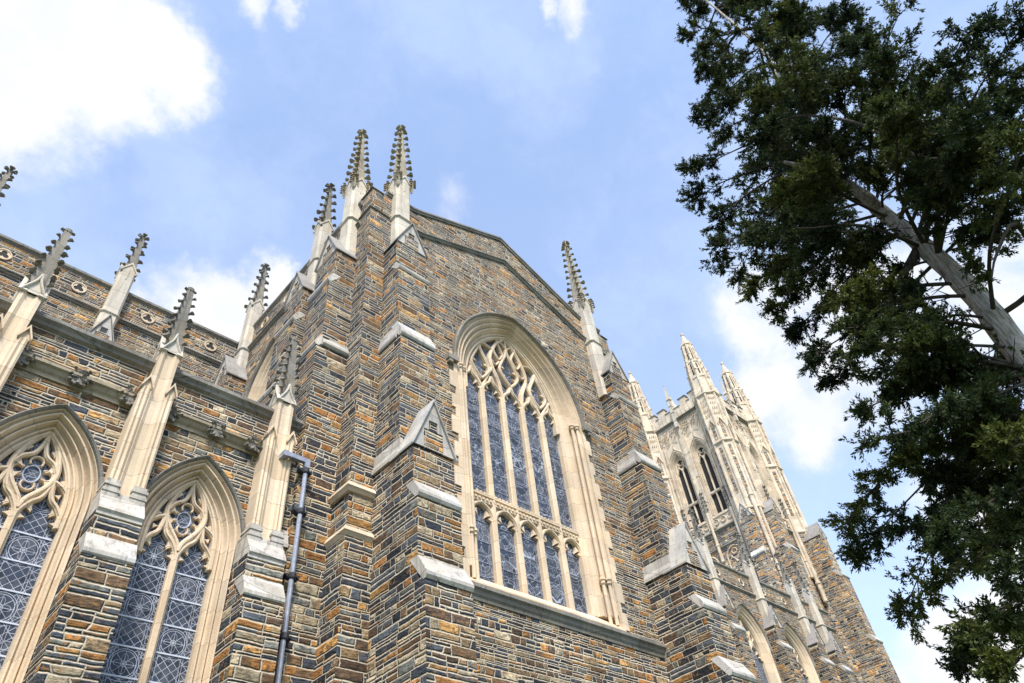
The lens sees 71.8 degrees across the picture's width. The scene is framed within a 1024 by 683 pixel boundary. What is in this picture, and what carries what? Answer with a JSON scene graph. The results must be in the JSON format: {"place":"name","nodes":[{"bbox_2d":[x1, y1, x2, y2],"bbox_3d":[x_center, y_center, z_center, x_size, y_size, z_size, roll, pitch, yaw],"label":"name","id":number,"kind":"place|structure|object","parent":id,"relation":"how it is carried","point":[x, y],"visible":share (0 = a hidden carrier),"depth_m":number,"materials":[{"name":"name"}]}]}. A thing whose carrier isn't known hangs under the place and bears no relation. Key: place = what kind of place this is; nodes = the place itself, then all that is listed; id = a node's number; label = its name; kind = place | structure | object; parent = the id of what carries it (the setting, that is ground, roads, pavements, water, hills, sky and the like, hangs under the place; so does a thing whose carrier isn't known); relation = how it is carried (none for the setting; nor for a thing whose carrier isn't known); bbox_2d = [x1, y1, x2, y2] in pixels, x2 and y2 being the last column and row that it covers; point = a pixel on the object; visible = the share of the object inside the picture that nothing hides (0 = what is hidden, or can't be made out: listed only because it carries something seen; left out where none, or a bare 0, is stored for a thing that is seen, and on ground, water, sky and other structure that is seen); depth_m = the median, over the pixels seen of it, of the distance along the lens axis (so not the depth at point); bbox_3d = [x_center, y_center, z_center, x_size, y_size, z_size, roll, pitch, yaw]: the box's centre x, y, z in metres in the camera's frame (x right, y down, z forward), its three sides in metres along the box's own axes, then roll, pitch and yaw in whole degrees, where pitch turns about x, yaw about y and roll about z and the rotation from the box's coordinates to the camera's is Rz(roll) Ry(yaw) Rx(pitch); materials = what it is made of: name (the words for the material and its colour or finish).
{"place":"outdoors","nodes":[
{"label":"outdoors","id":0,"kind":"place"},
{"bbox_2d":[0,125,856,682],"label":"gothic chapel","id":1,"kind":"structure","parent":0,"point":[392,435],"depth_m":17.30,"materials":[{"name":"stone"}]},
{"bbox_2d":[0,404,103,682],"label":"window","id":2,"kind":"structure","parent":1,"relation":"in","point":[51,467],"depth_m":12.54,"materials":[{"name":"beige stone"}]},
{"bbox_2d":[98,455,244,682],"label":"window","id":3,"kind":"structure","parent":1,"relation":"in","point":[166,630],"depth_m":13.56,"materials":[{"name":"beige stone"}]},
{"bbox_2d":[244,329,279,400],"bbox_3d":[-7.776,2.800,22.690,0.750,8.712,4.000,30,-56,-32],"label":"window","id":4,"kind":"structure","parent":1,"relation":"in","point":[256,388],"depth_m":25.34,"materials":[{"name":"beige stone"}]},
{"bbox_2d":[446,312,629,631],"bbox_3d":[0.348,3.245,22.621,6.580,11.166,0.840,30,-56,-32],"label":"window","id":5,"kind":"structure","parent":1,"relation":"in","point":[533,519],"depth_m":21.99,"materials":[{"name":"beige stone"}]},
{"bbox_2d":[735,603,781,682],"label":"window","id":6,"kind":"structure","parent":1,"relation":"in","point":[761,649],"depth_m":45.34,"materials":[{"name":"beige stone"}]},
{"bbox_2d":[782,622,819,682],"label":"window","id":7,"kind":"structure","parent":1,"relation":"in","point":[806,663],"depth_m":48.62,"materials":[{"name":"beige stone"}]},
{"bbox_2d":[0,0,1023,682],"label":"sky","id":8,"kind":"structure","parent":0,"point":[215,131],"materials":[{"name":"blue"}]},
{"bbox_2d":[628,333,900,682],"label":"bell tower","id":9,"kind":"structure","parent":0,"point":[714,456],"depth_m":68.22,"materials":[{"name":"stone"}]},
{"bbox_2d":[669,446,706,531],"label":"belfry window","id":10,"kind":"structure","parent":9,"relation":"in","point":[679,469],"depth_m":71.42,"materials":[{"name":"stone"}]},
{"bbox_2d":[690,434,729,518],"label":"belfry window","id":11,"kind":"structure","parent":9,"relation":"in","point":[708,476],"depth_m":69.90,"materials":[{"name":"stone"}]},
{"bbox_2d":[735,432,765,500],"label":"belfry window","id":12,"kind":"structure","parent":9,"relation":"in","point":[741,443],"depth_m":70.76,"materials":[{"name":"stone"}]},
{"bbox_2d":[747,438,786,520],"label":"belfry window","id":13,"kind":"structure","parent":9,"relation":"in","point":[757,460],"depth_m":72.37,"materials":[{"name":"stone"}]},
{"bbox_2d":[674,0,1023,682],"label":"cedar tree","id":14,"kind":"object","parent":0,"point":[949,153],"visible":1,"depth_m":7.89,"materials":[{"name":"green plant"}]}
]}

